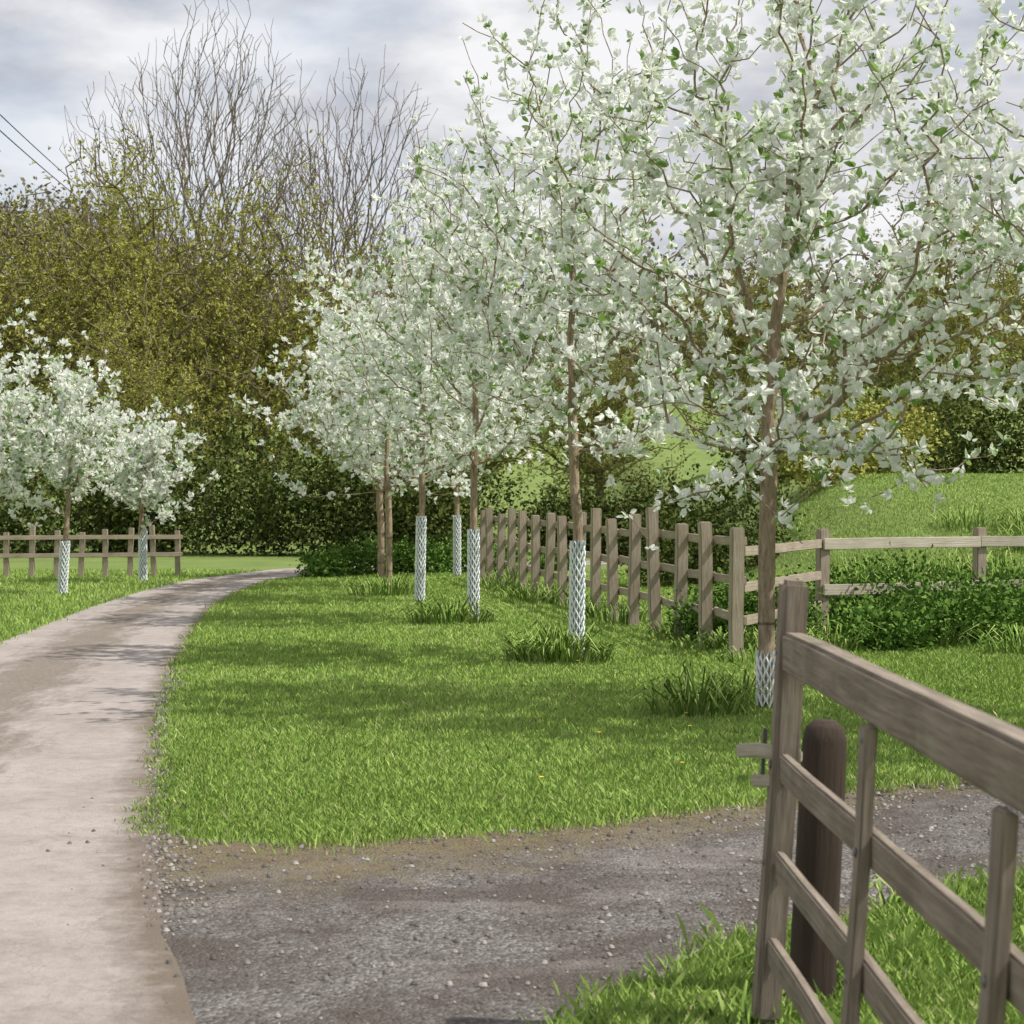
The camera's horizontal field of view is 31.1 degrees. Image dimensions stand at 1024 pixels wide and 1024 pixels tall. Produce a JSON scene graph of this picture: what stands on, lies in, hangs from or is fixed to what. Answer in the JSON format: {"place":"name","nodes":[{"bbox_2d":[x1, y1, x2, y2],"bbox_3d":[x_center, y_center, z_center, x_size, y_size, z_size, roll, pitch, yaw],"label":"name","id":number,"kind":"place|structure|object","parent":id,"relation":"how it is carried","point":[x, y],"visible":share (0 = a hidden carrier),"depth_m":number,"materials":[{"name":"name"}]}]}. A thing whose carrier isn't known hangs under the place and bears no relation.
{"place":"outdoors","nodes":[
{"label":"outdoors","id":0,"kind":"place"},
{"bbox_2d":[0,561,606,1023],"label":"lane","id":1,"kind":"structure","parent":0,"point":[76,701],"depth_m":9.10,"materials":[{"name":"concrete"}]},
{"bbox_2d":[0,472,1023,1023],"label":"grass","id":2,"kind":"structure","parent":0,"point":[930,980],"depth_m":11.93,"materials":[{"name":"green plant"}]},
{"bbox_2d":[0,259,1023,1000],"bbox_3d":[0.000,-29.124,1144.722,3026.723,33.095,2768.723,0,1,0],"label":"ground","id":3,"kind":"structure","parent":0,"point":[194,561],"depth_m":37.49,"materials":[{"name":"green plant"}]},
{"bbox_2d":[0,298,64,506],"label":"whitebeam tree","id":4,"kind":"object","parent":3,"relation":"on","point":[5,379],"visible":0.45,"depth_m":28.52,"materials":[{"name":"white plant"}]},
{"bbox_2d":[0,114,88,511],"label":"power line","id":5,"kind":"object","parent":3,"relation":"on","point":[85,208],"visible":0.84,"depth_m":65.37,"materials":[{"name":"grey metal"}]},
{"bbox_2d":[0,151,143,524],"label":"willow tree","id":6,"kind":"object","parent":3,"relation":"on","point":[17,285],"visible":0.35,"depth_m":54.53,"materials":[{"name":"green plant"}]},
{"bbox_2d":[0,329,154,594],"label":"whitebeam tree","id":7,"kind":"object","parent":3,"relation":"on","point":[65,435],"visible":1,"depth_m":27.37,"materials":[{"name":"white plant"}]},
{"bbox_2d":[0,525,182,577],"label":"wooden fence","id":8,"kind":"object","parent":3,"relation":"on","point":[82,537],"visible":0.81,"depth_m":33.18,"materials":[{"name":"brown wood"}]},
{"bbox_2d":[0,440,191,553],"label":"hedge","id":9,"kind":"object","parent":3,"relation":"on","point":[47,525],"visible":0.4,"depth_m":44.49,"materials":[{"name":"green plant"}]},
{"bbox_2d":[9,271,236,547],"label":"willow tree","id":10,"kind":"object","parent":3,"relation":"on","point":[122,397],"visible":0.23,"depth_m":48.57,"materials":[{"name":"green plant"}]},
{"bbox_2d":[0,126,260,530],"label":"willow tree","id":11,"kind":"object","parent":3,"relation":"on","point":[108,212],"visible":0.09,"depth_m":60.12,"materials":[{"name":"green plant"}]},
{"bbox_2d":[0,109,290,526],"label":"willow tree","id":12,"kind":"object","parent":3,"relation":"on","point":[135,252],"visible":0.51,"depth_m":55.27,"materials":[{"name":"green plant"}]},
{"bbox_2d":[82,395,219,580],"bbox_3d":[-6.452,-0.399,31.398,2.712,3.198,2.182,1,1,45],"label":"whitebeam tree","id":13,"kind":"object","parent":3,"relation":"on","point":[137,493],"visible":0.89,"depth_m":31.19,"materials":[{"name":"white plant"}]},
{"bbox_2d":[55,0,388,525],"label":"bare tree","id":14,"kind":"object","parent":3,"relation":"on","point":[223,173],"visible":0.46,"depth_m":71.91,"materials":[{"name":"brown plant"}]},
{"bbox_2d":[130,129,404,541],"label":"willow tree","id":15,"kind":"object","parent":3,"relation":"on","point":[274,393],"visible":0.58,"depth_m":56.03,"materials":[{"name":"green plant"}]},
{"bbox_2d":[62,394,495,556],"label":"hedge","id":16,"kind":"object","parent":3,"relation":"on","point":[274,520],"visible":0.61,"depth_m":43.51,"materials":[{"name":"green plant"}]},
{"bbox_2d":[226,44,477,515],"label":"bare tree","id":17,"kind":"object","parent":3,"relation":"on","point":[354,200],"visible":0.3,"depth_m":75.04,"materials":[{"name":"brown plant"}]},
{"bbox_2d":[268,295,472,577],"bbox_3d":[-2.396,-1.358,33.092,3.977,5.072,3.913,0,1,0],"label":"whitebeam tree","id":18,"kind":"object","parent":3,"relation":"on","point":[380,539],"visible":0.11,"depth_m":32.95,"materials":[{"name":"white plant"}]},
{"bbox_2d":[229,253,516,586],"bbox_3d":[-1.939,-1.482,29.670,3.669,5.407,4.492,1,1,41],"label":"whitebeam tree","id":19,"kind":"object","parent":3,"relation":"on","point":[351,455],"visible":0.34,"depth_m":29.46,"materials":[{"name":"white plant"}]},
{"bbox_2d":[258,198,487,530],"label":"willow tree","id":20,"kind":"object","parent":3,"relation":"on","point":[358,277],"visible":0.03,"depth_m":59.66,"materials":[{"name":"green plant"}]},
{"bbox_2d":[333,572,447,596],"bbox_3d":[-1.788,1.068,27.544,1.847,0.377,1.384,0,1,-23],"label":"daffodil clump","id":21,"kind":"object","parent":3,"relation":"on","point":[395,587],"visible":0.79,"depth_m":27.36,"materials":[{"name":"green plant"}]},
{"bbox_2d":[273,183,568,600],"bbox_3d":[-1.186,-1.679,25.935,4.125,5.898,4.081,0,1,0],"label":"whitebeam tree","id":22,"kind":"object","parent":3,"relation":"on","point":[423,393],"visible":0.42,"depth_m":25.67,"materials":[{"name":"white plant"}]},
{"bbox_2d":[290,529,569,577],"bbox_3d":[-1.429,0.767,34.916,6.111,0.947,2.421,0,1,-26],"label":"weed patch","id":23,"kind":"object","parent":3,"relation":"on","point":[328,562],"visible":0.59,"depth_m":34.27,"materials":[{"name":"green plant"}]},
{"bbox_2d":[383,591,512,624],"bbox_3d":[-0.727,1.140,21.849,1.596,0.379,1.521,0,1,0],"label":"daffodil clump","id":24,"kind":"object","parent":3,"relation":"on","point":[451,608],"visible":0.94,"depth_m":21.68,"materials":[{"name":"green plant"}]},
{"bbox_2d":[304,133,617,621],"bbox_3d":[-0.451,-1.579,22.108,3.404,5.795,3.640,1,1,37],"label":"whitebeam tree","id":25,"kind":"object","parent":3,"relation":"on","point":[478,439],"visible":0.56,"depth_m":21.80,"materials":[{"name":"white plant"}]},
{"bbox_2d":[389,298,544,575],"bbox_3d":[-1.230,-1.515,33.625,3.633,5.373,3.235,1,1,44],"label":"whitebeam tree","id":26,"kind":"object","parent":3,"relation":"on","point":[457,544],"visible":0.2,"depth_m":33.46,"materials":[{"name":"white plant"}]},
{"bbox_2d":[394,217,574,520],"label":"willow tree","id":27,"kind":"object","parent":3,"relation":"on","point":[493,464],"visible":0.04,"depth_m":65.70,"materials":[{"name":"green plant"}]},
{"bbox_2d":[0,170,1023,438],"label":"distant woodland","id":28,"kind":"object","parent":3,"relation":"on","point":[6,236],"visible":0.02,"depth_m":150.91,"materials":[{"name":"green plant"}]},
{"bbox_2d":[484,620,639,663],"bbox_3d":[0.420,1.190,16.883,1.865,0.404,1.336,0,1,23],"label":"daffodil clump","id":29,"kind":"object","parent":3,"relation":"on","point":[549,649],"visible":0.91,"depth_m":16.77,"materials":[{"name":"green plant"}]},
{"bbox_2d":[391,0,790,657],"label":"whitebeam tree","id":30,"kind":"object","parent":3,"relation":"on","point":[527,370],"visible":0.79,"depth_m":16.82,"materials":[{"name":"white plant"}]},
{"bbox_2d":[504,293,699,510],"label":"willow tree","id":31,"kind":"object","parent":3,"relation":"on","point":[595,469],"visible":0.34,"depth_m":63.42,"materials":[{"name":"green plant"}]},
{"bbox_2d":[480,507,746,657],"bbox_3d":[0.795,0.598,24.811,0.216,1.419,15.167,0,1,-10],"label":"wooden fence","id":32,"kind":"object","parent":3,"relation":"on","point":[735,540],"visible":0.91,"depth_m":21.30,"materials":[{"name":"brown wood"}]},
{"bbox_2d":[465,564,775,663],"bbox_3d":[0.904,1.097,23.457,1.606,0.424,14.303,0,1,-11],"label":"grass tuft","id":33,"kind":"object","parent":3,"relation":"on","point":[592,609],"visible":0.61,"depth_m":21.84,"materials":[{"name":"green plant"}]},
{"bbox_2d":[357,351,1023,555],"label":"hedge","id":34,"kind":"object","parent":3,"relation":"on","point":[986,437],"visible":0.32,"depth_m":43.25,"materials":[{"name":"green plant"}]},
{"bbox_2d":[599,659,804,718],"bbox_3d":[1.442,1.244,13.122,1.736,0.393,1.846,0,1,0],"label":"grass tuft","id":35,"kind":"object","parent":3,"relation":"on","point":[694,703],"visible":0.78,"depth_m":12.84,"materials":[{"name":"green plant"}]},
{"bbox_2d":[527,636,885,777],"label":"dandelion flowers","id":36,"kind":"object","parent":3,"relation":"on","point":[685,712],"visible":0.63,"depth_m":12.04,"materials":[{"name":"yellow plant"}]},
{"bbox_2d":[604,447,810,586],"bbox_3d":[3.413,0.083,30.730,2.452,2.432,4.404,1,1,37],"label":"shrub","id":37,"kind":"object","parent":3,"relation":"on","point":[667,552],"visible":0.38,"depth_m":30.60,"materials":[{"name":"green plant"}]},
{"bbox_2d":[656,558,833,644],"bbox_3d":[2.414,0.939,19.103,1.793,0.959,1.416,0,1,21],"label":"nettle patch","id":38,"kind":"object","parent":3,"relation":"on","point":[690,617],"visible":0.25,"depth_m":18.98,"materials":[{"name":"green plant"}]},
{"bbox_2d":[647,200,860,465],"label":"willow tree","id":39,"kind":"object","parent":3,"relation":"on","point":[742,373],"visible":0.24,"depth_m":61.46,"materials":[{"name":"green plant"}]},
{"bbox_2d":[497,0,1023,710],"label":"whitebeam tree","id":40,"kind":"object","parent":3,"relation":"on","point":[799,194],"visible":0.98,"depth_m":12.85,"materials":[{"name":"white plant"}]},
{"bbox_2d":[787,719,846,999],"bbox_3d":[0.952,1.097,5.737,0.147,0.900,0.147,3,1,0],"label":"gate post","id":41,"kind":"object","parent":3,"relation":"on","point":[818,858],"visible":0.75,"depth_m":5.68,"materials":[{"name":"brown wood"}]},
{"bbox_2d":[659,874,1023,1023],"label":"grass tuft","id":42,"kind":"object","parent":3,"relation":"on","point":[748,1007],"visible":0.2,"depth_m":5.48,"materials":[{"name":"green plant"}]},
{"bbox_2d":[757,358,958,499],"bbox_3d":[6.550,-1.635,36.528,3.168,2.837,5.341,1,1,42],"label":"shrub","id":43,"kind":"object","parent":3,"relation":"on","point":[798,469],"visible":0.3,"depth_m":36.24,"materials":[{"name":"green plant"}]},
{"bbox_2d":[693,611,1023,655],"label":"grass tuft","id":44,"kind":"object","parent":3,"relation":"on","point":[751,639],"visible":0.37,"depth_m":17.97,"materials":[{"name":"green plant"}]},
{"bbox_2d":[736,579,1023,1023],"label":"wooden gate","id":45,"kind":"structure","parent":3,"relation":"on","point":[980,750],"depth_m":4.02,"materials":[{"name":"brown wood"}]},
{"bbox_2d":[744,527,1023,634],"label":"wooden fence","id":46,"kind":"object","parent":3,"relation":"on","point":[979,541],"visible":0.61,"depth_m":20.08,"materials":[{"name":"beige wood"}]},
{"bbox_2d":[775,542,1023,653],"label":"nettle patch","id":47,"kind":"object","parent":3,"relation":"on","point":[892,620],"visible":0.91,"depth_m":18.75,"materials":[{"name":"green plant"}]},
{"bbox_2d":[810,498,1023,602],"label":"grass tuft","id":48,"kind":"object","parent":3,"relation":"on","point":[996,562],"visible":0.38,"depth_m":26.02,"materials":[{"name":"green plant"}]},
{"bbox_2d":[816,157,1023,473],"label":"willow tree","id":49,"kind":"object","parent":3,"relation":"on","point":[955,322],"visible":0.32,"depth_m":59.31,"materials":[{"name":"green plant"}]},
{"bbox_2d":[888,0,1023,323],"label":"whitebeam tree","id":50,"kind":"object","parent":3,"relation":"on","point":[1010,219],"visible":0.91,"depth_m":11.97,"materials":[{"name":"white plant"}]},
{"bbox_2d":[958,240,1023,458],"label":"willow tree","id":51,"kind":"object","parent":3,"relation":"on","point":[1021,304],"visible":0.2,"depth_m":66.12,"materials":[{"name":"green plant"}]},
{"bbox_2d":[0,0,1023,348],"label":"sky","id":52,"kind":"structure","parent":0,"point":[51,51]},
{"bbox_2d":[28,665,1023,1023],"bbox_3d":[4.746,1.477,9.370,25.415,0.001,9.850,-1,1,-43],"label":"gravel track","id":53,"kind":"structure","parent":0,"point":[251,903],"depth_m":7.00,"materials":[{"name":"grey gravel"}]}
]}

